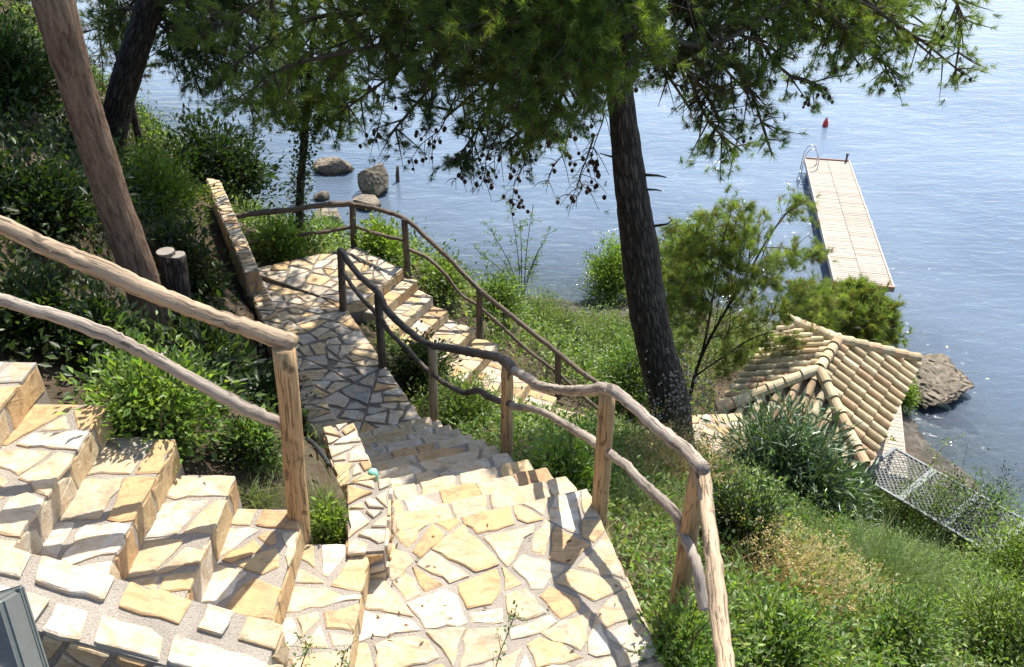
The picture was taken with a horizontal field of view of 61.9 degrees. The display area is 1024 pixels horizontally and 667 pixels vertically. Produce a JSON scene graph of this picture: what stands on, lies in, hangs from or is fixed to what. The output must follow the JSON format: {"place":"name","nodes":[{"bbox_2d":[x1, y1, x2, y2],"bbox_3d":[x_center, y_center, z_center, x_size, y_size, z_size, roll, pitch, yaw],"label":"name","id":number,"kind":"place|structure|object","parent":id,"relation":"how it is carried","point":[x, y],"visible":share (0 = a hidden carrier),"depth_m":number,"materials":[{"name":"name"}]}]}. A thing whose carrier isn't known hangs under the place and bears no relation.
{"place":"outdoors","nodes":[
{"label":"outdoors","id":0,"kind":"place"},
{"bbox_2d":[259,247,420,433],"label":"stone path","id":1,"kind":"structure","parent":0,"point":[313,277],"depth_m":11.24,"materials":[{"name":"beige stone"}]},
{"bbox_2d":[269,286,630,652],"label":"leaf litter","id":2,"kind":"object","parent":1,"relation":"on","point":[487,524],"visible":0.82,"depth_m":5.00,"materials":[{"name":"brown plant"}]},
{"bbox_2d":[0,0,1023,666],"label":"ground","id":3,"kind":"structure","parent":0,"point":[998,432],"depth_m":21.30,"materials":[{"name":"soil"}]},
{"bbox_2d":[0,585,48,666],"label":"floodlight","id":4,"kind":"object","parent":3,"relation":"on","point":[21,645],"visible":1,"depth_m":2.51,"materials":[{"name":"grey metal"}]},
{"bbox_2d":[0,0,63,124],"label":"shrub","id":5,"kind":"object","parent":3,"relation":"on","point":[20,59],"visible":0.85,"depth_m":9.50,"materials":[{"name":"green plant"}]},
{"bbox_2d":[0,241,113,360],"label":"shrub","id":6,"kind":"object","parent":3,"relation":"on","point":[33,290],"visible":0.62,"depth_m":5.30,"materials":[{"name":"green plant"}]},
{"bbox_2d":[0,121,139,258],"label":"shrub","id":7,"kind":"object","parent":3,"relation":"on","point":[68,192],"visible":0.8,"depth_m":6.47,"materials":[{"name":"green plant"}]},
{"bbox_2d":[15,273,159,376],"bbox_3d":[-2.675,-0.067,5.503,0.857,0.699,0.859,0,33,0],"label":"shrub","id":8,"kind":"object","parent":3,"relation":"on","point":[106,309],"visible":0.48,"depth_m":5.40,"materials":[{"name":"green plant"}]},
{"bbox_2d":[31,0,176,353],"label":"conifer tree","id":9,"kind":"object","parent":3,"relation":"on","point":[60,26],"visible":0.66,"depth_m":5.39,"materials":[{"name":"beige plant"}]},
{"bbox_2d":[76,0,168,154],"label":"pine tree","id":10,"kind":"object","parent":3,"relation":"on","point":[136,127],"visible":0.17,"depth_m":14.23,"materials":[{"name":"green plant"}]},
{"bbox_2d":[0,544,290,666],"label":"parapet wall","id":11,"kind":"structure","parent":3,"relation":"on","point":[84,617],"depth_m":3.24,"materials":[{"name":"beige stone"}]},
{"bbox_2d":[54,308,266,472],"bbox_3d":[-2.073,0.355,4.748,1.117,0.912,1.023,16,36,23],"label":"shrub","id":12,"kind":"object","parent":3,"relation":"on","point":[139,392],"visible":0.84,"depth_m":4.72,"materials":[{"name":"green plant"}]},
{"bbox_2d":[112,121,222,232],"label":"shrub","id":13,"kind":"object","parent":3,"relation":"on","point":[167,188],"visible":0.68,"depth_m":11.11,"materials":[{"name":"green plant"}]},
{"bbox_2d":[156,247,192,333],"bbox_3d":[-2.517,-0.138,6.409,0.345,1.081,0.184,0,33,0],"label":"tree stump","id":14,"kind":"object","parent":3,"relation":"on","point":[173,267],"visible":0.46,"depth_m":6.15,"materials":[{"name":"brown wood"}]},
{"bbox_2d":[0,0,363,489],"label":"undergrowth","id":15,"kind":"object","parent":3,"relation":"on","point":[65,129],"visible":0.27,"depth_m":6.64,"materials":[{"name":"green plant"}]},
{"bbox_2d":[0,362,370,666],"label":"stone stairs","id":16,"kind":"structure","parent":3,"relation":"on","point":[127,511],"depth_m":4.32,"materials":[{"name":"beige stone"}]},
{"bbox_2d":[0,215,311,544],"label":"wooden railing","id":17,"kind":"object","parent":16,"relation":"on","point":[287,421],"visible":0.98,"depth_m":4.03,"materials":[{"name":"brown wood"}]},
{"bbox_2d":[145,198,238,311],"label":"shrub","id":18,"kind":"object","parent":3,"relation":"on","point":[201,282],"visible":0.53,"depth_m":7.97,"materials":[{"name":"green plant"}]},
{"bbox_2d":[78,0,310,157],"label":"pine tree","id":19,"kind":"object","parent":3,"relation":"on","point":[139,29],"visible":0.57,"depth_m":11.07,"materials":[{"name":"green plant"}]},
{"bbox_2d":[153,289,272,398],"bbox_3d":[-2.117,0.127,6.051,0.857,0.827,0.844,0,33,0],"label":"shrub","id":20,"kind":"object","parent":3,"relation":"on","point":[215,339],"visible":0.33,"depth_m":6.04,"materials":[{"name":"green plant"}]},
{"bbox_2d":[151,101,295,219],"bbox_3d":[-5.504,-3.353,16.033,3.012,2.236,2.916,0,33,0],"label":"shrub","id":21,"kind":"object","parent":3,"relation":"on","point":[223,158],"visible":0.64,"depth_m":15.77,"materials":[{"name":"green plant"}]},
{"bbox_2d":[206,178,263,307],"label":"retaining wall","id":22,"kind":"structure","parent":3,"relation":"on","point":[246,268],"depth_m":12.36,"materials":[{"name":"beige stone"}]},
{"bbox_2d":[195,398,282,478],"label":"shrub","id":23,"kind":"object","parent":3,"relation":"on","point":[246,433],"visible":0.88,"depth_m":5.04,"materials":[{"name":"green plant"}]},
{"bbox_2d":[237,462,314,509],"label":"grass clump","id":24,"kind":"object","parent":3,"relation":"on","point":[267,496],"visible":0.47,"depth_m":4.92,"materials":[{"name":"green plant"}]},
{"bbox_2d":[238,344,316,413],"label":"shrub","id":25,"kind":"object","parent":3,"relation":"on","point":[267,386],"visible":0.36,"depth_m":8.59,"materials":[{"name":"green plant"}]},
{"bbox_2d":[251,273,304,375],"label":"kerb wall","id":26,"kind":"structure","parent":3,"relation":"on","point":[265,312],"depth_m":11.20,"materials":[{"name":"beige stone"}]},
{"bbox_2d":[221,426,336,487],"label":"grass clump","id":27,"kind":"object","parent":3,"relation":"on","point":[279,465],"visible":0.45,"depth_m":5.15,"materials":[{"name":"green plant"}]},
{"bbox_2d":[245,202,320,264],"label":"shrub","id":28,"kind":"object","parent":3,"relation":"on","point":[276,245],"visible":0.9,"depth_m":13.43,"materials":[{"name":"green plant"}]},
{"bbox_2d":[242,0,375,249],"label":"slender tree","id":29,"kind":"object","parent":3,"relation":"on","point":[306,117],"visible":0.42,"depth_m":13.55,"materials":[{"name":"green plant"}]},
{"bbox_2d":[305,437,330,466],"bbox_3d":[-1.325,0.804,5.841,0.048,0.145,0.474,-18,37,-25],"label":"hose","id":30,"kind":"object","parent":3,"relation":"on","point":[317,448],"visible":0.96,"depth_m":5.81,"materials":[{"name":"black rubber"}]},
{"bbox_2d":[282,469,354,544],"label":"grass clump","id":31,"kind":"object","parent":3,"relation":"on","point":[324,496],"visible":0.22,"depth_m":5.14,"materials":[{"name":"green plant"}]},
{"bbox_2d":[298,372,339,448],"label":"kerb wall","id":32,"kind":"structure","parent":3,"relation":"on","point":[318,405],"depth_m":8.85,"materials":[{"name":"beige stone"}]},
{"bbox_2d":[306,209,348,244],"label":"shrub","id":33,"kind":"object","parent":3,"relation":"on","point":[334,223],"visible":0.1,"depth_m":31.68,"materials":[{"name":"green plant"}]},
{"bbox_2d":[309,484,349,544],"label":"shrub","id":34,"kind":"object","parent":3,"relation":"on","point":[327,524],"visible":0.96,"depth_m":4.83,"materials":[{"name":"green plant"}]},
{"bbox_2d":[322,423,377,498],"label":"wall","id":35,"kind":"structure","parent":3,"relation":"on","point":[343,443],"depth_m":6.40,"materials":[{"name":"beige stone"}]},
{"bbox_2d":[368,468,378,481],"bbox_3d":[-1.017,1.157,6.320,0.080,0.395,0.080,0,33,0],"label":"pipe cap","id":36,"kind":"object","parent":35,"relation":"on","point":[373,471],"visible":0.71,"depth_m":6.21,"materials":[{"name":"green plastic"}]},
{"bbox_2d":[345,478,396,579],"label":"wall","id":37,"kind":"structure","parent":3,"relation":"on","point":[371,528],"depth_m":4.84,"materials":[{"name":"beige stone"}]},
{"bbox_2d":[345,200,426,268],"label":"shrub","id":38,"kind":"object","parent":3,"relation":"on","point":[384,247],"visible":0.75,"depth_m":13.54,"materials":[{"name":"green plant"}]},
{"bbox_2d":[0,0,776,419],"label":"hillside scrub","id":39,"kind":"object","parent":3,"relation":"on","point":[544,332],"visible":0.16,"depth_m":14.94,"materials":[{"name":"green plant"}]},
{"bbox_2d":[235,201,599,409],"bbox_3d":[-1.417,-0.383,13.483,6.117,3.170,0.826,10,34,15],"label":"wooden railing","id":40,"kind":"object","parent":3,"relation":"on","point":[407,250],"visible":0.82,"depth_m":12.92,"materials":[{"name":"brown wood"}]},
{"bbox_2d":[386,319,466,402],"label":"shrub","id":41,"kind":"object","parent":3,"relation":"on","point":[407,365],"visible":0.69,"depth_m":10.52,"materials":[{"name":"green plant"}]},
{"bbox_2d":[411,239,480,311],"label":"shrub","id":42,"kind":"object","parent":3,"relation":"on","point":[454,276],"visible":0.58,"depth_m":13.65,"materials":[{"name":"green plant"}]},
{"bbox_2d":[418,368,500,434],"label":"shrub","id":43,"kind":"object","parent":3,"relation":"on","point":[461,405],"visible":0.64,"depth_m":9.66,"materials":[{"name":"green plant"}]},
{"bbox_2d":[358,417,576,530],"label":"stone stairs","id":44,"kind":"structure","parent":3,"relation":"on","point":[436,471],"depth_m":6.36,"materials":[{"name":"beige stone"}]},
{"bbox_2d":[362,279,619,429],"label":"stone stairs","id":45,"kind":"structure","parent":3,"relation":"on","point":[409,304],"depth_m":12.56,"materials":[{"name":"beige stone"}]},
{"bbox_2d":[467,262,536,326],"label":"shrub","id":46,"kind":"object","parent":3,"relation":"on","point":[502,287],"visible":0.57,"depth_m":14.76,"materials":[{"name":"green plant"}]},
{"bbox_2d":[355,489,664,666],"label":"landing","id":47,"kind":"object","parent":3,"relation":"on","point":[499,564],"visible":0.88,"depth_m":4.66,"materials":[{"name":"beige stone"}]},
{"bbox_2d":[281,628,316,666],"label":"weed sprig","id":48,"kind":"object","parent":47,"relation":"on","point":[305,647],"visible":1,"depth_m":3.32,"materials":[{"name":"green plant"}]},
{"bbox_2d":[320,637,358,666],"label":"weed sprig","id":49,"kind":"object","parent":47,"relation":"on","point":[342,658],"visible":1,"depth_m":3.35,"materials":[{"name":"green plant"}]},
{"bbox_2d":[492,600,527,666],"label":"weed sprig","id":50,"kind":"object","parent":47,"relation":"on","point":[508,629],"visible":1,"depth_m":3.43,"materials":[{"name":"green plant"}]},
{"bbox_2d":[474,195,559,295],"bbox_3d":[0.123,-2.752,28.479,2.849,3.814,1.048,-4,33,-6],"label":"sapling","id":51,"kind":"object","parent":3,"relation":"on","point":[531,271],"visible":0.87,"depth_m":28.49,"materials":[{"name":"green plant"}]},
{"bbox_2d":[337,247,734,666],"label":"wooden railing","id":52,"kind":"object","parent":3,"relation":"on","point":[711,592],"visible":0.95,"depth_m":4.79,"materials":[{"name":"brown wood"}]},
{"bbox_2d":[520,279,591,340],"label":"shrub","id":53,"kind":"object","parent":3,"relation":"on","point":[544,306],"visible":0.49,"depth_m":23.00,"materials":[{"name":"green plant"}]},
{"bbox_2d":[523,413,619,515],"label":"shrub","id":54,"kind":"object","parent":3,"relation":"on","point":[573,465],"visible":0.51,"depth_m":6.74,"materials":[{"name":"green plant"}]},
{"bbox_2d":[162,0,1004,443],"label":"pine tree","id":55,"kind":"object","parent":3,"relation":"on","point":[536,60],"visible":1,"depth_m":8.14,"materials":[{"name":"green plant"}]},
{"bbox_2d":[566,300,636,358],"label":"shrub","id":56,"kind":"object","parent":3,"relation":"on","point":[600,331],"visible":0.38,"depth_m":21.86,"materials":[{"name":"green plant"}]},
{"bbox_2d":[577,222,626,308],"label":"shrub","id":57,"kind":"object","parent":3,"relation":"on","point":[608,277],"visible":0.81,"depth_m":28.63,"materials":[{"name":"green plant"}]},
{"bbox_2d":[584,311,676,421],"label":"shrub","id":58,"kind":"object","parent":3,"relation":"on","point":[632,372],"visible":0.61,"depth_m":13.53,"materials":[{"name":"green plant"}]},
{"bbox_2d":[582,448,687,549],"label":"grass clump","id":59,"kind":"object","parent":3,"relation":"on","point":[656,507],"visible":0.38,"depth_m":6.93,"materials":[{"name":"green plant"}]},
{"bbox_2d":[626,348,722,455],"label":"flowering weed","id":60,"kind":"object","parent":3,"relation":"on","point":[680,409],"visible":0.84,"depth_m":8.51,"materials":[{"name":"green plant"}]},
{"bbox_2d":[589,398,775,495],"bbox_3d":[1.541,1.243,8.202,2.021,1.341,1.893,20,38,27],"label":"grass clump","id":61,"kind":"object","parent":3,"relation":"on","point":[670,457],"visible":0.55,"depth_m":8.20,"materials":[{"name":"green plant"}]},
{"bbox_2d":[614,580,751,666],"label":"shrub","id":62,"kind":"object","parent":3,"relation":"on","point":[669,639],"visible":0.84,"depth_m":4.38,"materials":[{"name":"green plant"}]},
{"bbox_2d":[362,320,1023,666],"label":"scrub","id":63,"kind":"object","parent":3,"relation":"on","point":[731,582],"visible":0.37,"depth_m":6.79,"materials":[{"name":"green plant"}]},
{"bbox_2d":[658,205,732,303],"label":"shrub","id":64,"kind":"object","parent":3,"relation":"on","point":[689,270],"visible":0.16,"depth_m":28.31,"materials":[{"name":"green plant"}]},
{"bbox_2d":[640,413,756,482],"bbox_3d":[2.704,1.965,12.965,1.916,0.522,1.818,0,33,0],"label":"landing","id":65,"kind":"object","parent":3,"relation":"on","point":[701,423],"visible":0.12,"depth_m":13.28,"materials":[{"name":"beige stone"}]},
{"bbox_2d":[621,181,839,399],"bbox_3d":[4.915,-0.583,19.848,4.846,6.487,2.491,0,33,0],"label":"young pine","id":66,"kind":"object","parent":3,"relation":"on","point":[692,244],"visible":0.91,"depth_m":19.14,"materials":[{"name":"green plant"}]},
{"bbox_2d":[698,466,792,572],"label":"shrub","id":67,"kind":"object","parent":3,"relation":"on","point":[737,502],"visible":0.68,"depth_m":6.42,"materials":[{"name":"green plant"}]},
{"bbox_2d":[694,378,882,528],"bbox_3d":[3.909,1.775,12.242,2.790,2.166,2.992,0,33,0],"label":"oleander","id":68,"kind":"object","parent":3,"relation":"on","point":[804,440],"visible":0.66,"depth_m":12.13,"materials":[{"name":"green plant"}]},
{"bbox_2d":[730,571,848,666],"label":"shrub","id":69,"kind":"object","parent":3,"relation":"on","point":[799,630],"visible":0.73,"depth_m":4.83,"materials":[{"name":"green plant"}]},
{"bbox_2d":[668,495,930,637],"bbox_3d":[1.945,1.761,6.346,2.010,1.144,1.830,0,33,0],"label":"grass clump","id":70,"kind":"object","parent":3,"relation":"on","point":[809,556],"visible":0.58,"depth_m":6.22,"materials":[{"name":"plant"}]},
{"bbox_2d":[762,274,854,335],"bbox_3d":[7.924,0.094,22.885,2.496,3.607,2.362,-15,36,-21],"label":"young pine","id":71,"kind":"object","parent":3,"relation":"on","point":[826,291],"visible":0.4,"depth_m":22.08,"materials":[{"name":"green plant"}]},
{"bbox_2d":[714,315,921,476],"bbox_3d":[7.080,1.905,20.018,3.422,3.760,4.817,20,38,28],"label":"tiled gazebo","id":72,"kind":"object","parent":3,"relation":"on","point":[867,382],"visible":0.55,"depth_m":18.88,"materials":[{"name":"tile"}]},
{"bbox_2d":[771,439,891,534],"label":"oleander","id":73,"kind":"object","parent":3,"relation":"on","point":[861,496],"visible":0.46,"depth_m":11.99,"materials":[{"name":"green plant"}]},
{"bbox_2d":[804,532,911,613],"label":"grass clump","id":74,"kind":"object","parent":3,"relation":"on","point":[877,566],"visible":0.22,"depth_m":6.79,"materials":[{"name":"green plant"}]},
{"bbox_2d":[805,271,914,348],"bbox_3d":[9.442,-0.042,23.686,2.977,3.613,3.025,0,33,0],"label":"young pine","id":75,"kind":"object","parent":3,"relation":"on","point":[873,307],"visible":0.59,"depth_m":22.85,"materials":[{"name":"green plant"}]},
{"bbox_2d":[870,405,907,481],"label":"boardwalk","id":76,"kind":"structure","parent":3,"relation":"on","point":[896,430],"depth_m":21.45,"materials":[{"name":"brown wood"}]},
{"bbox_2d":[793,492,985,614],"bbox_3d":[3.894,2.305,8.680,2.305,1.669,2.329,16,36,23],"label":"rush clump","id":77,"kind":"object","parent":3,"relation":"on","point":[897,553],"visible":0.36,"depth_m":8.65,"materials":[{"name":"green plant"}]},
{"bbox_2d":[884,434,897,442],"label":"bramble","id":78,"kind":"object","parent":3,"relation":"on","point":[890,439],"visible":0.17,"depth_m":18.53,"materials":[{"name":"green plant"}]},
{"bbox_2d":[856,462,929,531],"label":"shrub","id":79,"kind":"object","parent":3,"relation":"on","point":[880,505],"visible":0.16,"depth_m":18.31,"materials":[{"name":"green plant"}]},
{"bbox_2d":[835,578,966,666],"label":"shrub","id":80,"kind":"object","parent":3,"relation":"on","point":[913,625],"visible":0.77,"depth_m":5.75,"materials":[{"name":"green plant"}]},
{"bbox_2d":[901,372,923,414],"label":"shrub","id":81,"kind":"object","parent":3,"relation":"on","point":[911,393],"visible":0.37,"depth_m":23.83,"materials":[{"name":"green plant"}]},
{"bbox_2d":[869,449,974,549],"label":"shrub","id":82,"kind":"object","parent":3,"relation":"on","point":[909,511],"visible":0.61,"depth_m":17.47,"materials":[{"name":"green plant"}]},
{"bbox_2d":[887,512,964,547],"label":"rush clump","id":83,"kind":"object","parent":3,"relation":"on","point":[919,533],"visible":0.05,"depth_m":17.71,"materials":[{"name":"green plant"}]},
{"bbox_2d":[857,446,1023,563],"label":"lattice pergola","id":84,"kind":"object","parent":3,"relation":"on","point":[889,454],"visible":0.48,"depth_m":17.74,"materials":[{"name":"grey paint"}]},
{"bbox_2d":[918,431,975,490],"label":"bramble","id":85,"kind":"object","parent":3,"relation":"on","point":[930,450],"visible":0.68,"depth_m":18.49,"materials":[{"name":"green plant"}]},
{"bbox_2d":[893,445,1023,575],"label":"shrub","id":86,"kind":"object","parent":3,"relation":"on","point":[971,514],"visible":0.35,"depth_m":17.08,"materials":[{"name":"green plant"}]},
{"bbox_2d":[925,464,1001,520],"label":"bramble","id":87,"kind":"object","parent":3,"relation":"on","point":[944,472],"visible":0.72,"depth_m":17.02,"materials":[{"name":"green plant"}]},
{"bbox_2d":[914,547,1023,666],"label":"shrub","id":88,"kind":"object","parent":3,"relation":"on","point":[1010,620],"visible":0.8,"depth_m":7.15,"materials":[{"name":"green plant"}]},
{"bbox_2d":[938,484,1023,587],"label":"shrub","id":89,"kind":"object","parent":3,"relation":"on","point":[1015,555],"visible":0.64,"depth_m":11.17,"materials":[{"name":"green plant"}]},
{"bbox_2d":[27,0,1023,421],"bbox_3d":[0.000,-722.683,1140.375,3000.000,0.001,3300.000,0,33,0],"label":"sea","id":90,"kind":"structure","parent":0,"point":[941,190],"depth_m":38.24,"materials":[{"name":"liquid"}]},
{"bbox_2d":[313,190,329,202],"bbox_3d":[-8.119,-5.785,36.331,0.718,0.627,0.609,0,33,0],"label":"boulder","id":91,"kind":"object","parent":90,"relation":"in","point":[321,196],"visible":0.92,"depth_m":36.12,"materials":[{"name":"grey stone"}]},
{"bbox_2d":[310,208,341,230],"bbox_3d":[-7.341,-4.378,33.575,1.275,1.090,1.160,-17,37,-24],"label":"boulder","id":92,"kind":"object","parent":90,"relation":"in","point":[333,211],"visible":0.19,"depth_m":33.21,"materials":[{"name":"grey stone"}]},
{"bbox_2d":[312,157,353,175],"bbox_3d":[-8.160,-7.591,38.878,1.874,0.973,1.254,5,33,7],"label":"boulder","id":93,"kind":"object","parent":90,"relation":"in","point":[332,166],"visible":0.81,"depth_m":38.45,"materials":[{"name":"grey stone"}]},
{"bbox_2d":[353,194,380,210],"bbox_3d":[-6.058,-5.392,35.692,1.175,0.629,1.057,-3,33,-5],"label":"boulder","id":94,"kind":"object","parent":90,"relation":"in","point":[373,200],"visible":0.7,"depth_m":35.45,"materials":[{"name":"grey stone"}]},
{"bbox_2d":[357,162,388,197],"bbox_3d":[-5.982,-6.435,36.900,1.346,1.927,1.683,-10,34,-14],"label":"boulder","id":95,"kind":"object","parent":90,"relation":"in","point":[374,180],"visible":0.84,"depth_m":36.40,"materials":[{"name":"grey stone"}]},
{"bbox_2d":[396,166,399,181],"bbox_3d":[-5.075,-6.552,38.066,0.208,1.927,0.184,0,33,0],"label":"mooring stake","id":96,"kind":"object","parent":90,"relation":"in","point":[397,175],"visible":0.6,"depth_m":37.70,"materials":[{"name":"wood"}]},
{"bbox_2d":[822,118,828,126],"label":"buoy","id":97,"kind":"object","parent":90,"relation":"on","point":[825,123],"visible":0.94,"depth_m":43.83,"materials":[{"name":"red plastic"}]},
{"bbox_2d":[798,145,894,291],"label":"jetty","id":98,"kind":"object","parent":90,"relation":"in","point":[849,234],"visible":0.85,"depth_m":33.02,"materials":[{"name":"brown wood"}]},
{"bbox_2d":[912,353,974,408],"bbox_3d":[12.238,1.431,25.182,2.291,0.905,2.410,-12,35,-18],"label":"boulder","id":99,"kind":"object","parent":90,"relation":"in","point":[942,378],"visible":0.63,"depth_m":24.77,"materials":[{"name":"stone"}]},
{"bbox_2d":[947,390,985,419],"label":"water","id":100,"kind":"structure","parent":90,"relation":"in","point":[970,403],"depth_m":24.84,"materials":[{"name":"blue liquid"}]},
{"bbox_2d":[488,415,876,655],"bbox_3d":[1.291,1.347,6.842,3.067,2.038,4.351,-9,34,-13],"label":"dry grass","id":101,"kind":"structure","parent":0,"point":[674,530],"depth_m":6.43,"materials":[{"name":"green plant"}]}
]}

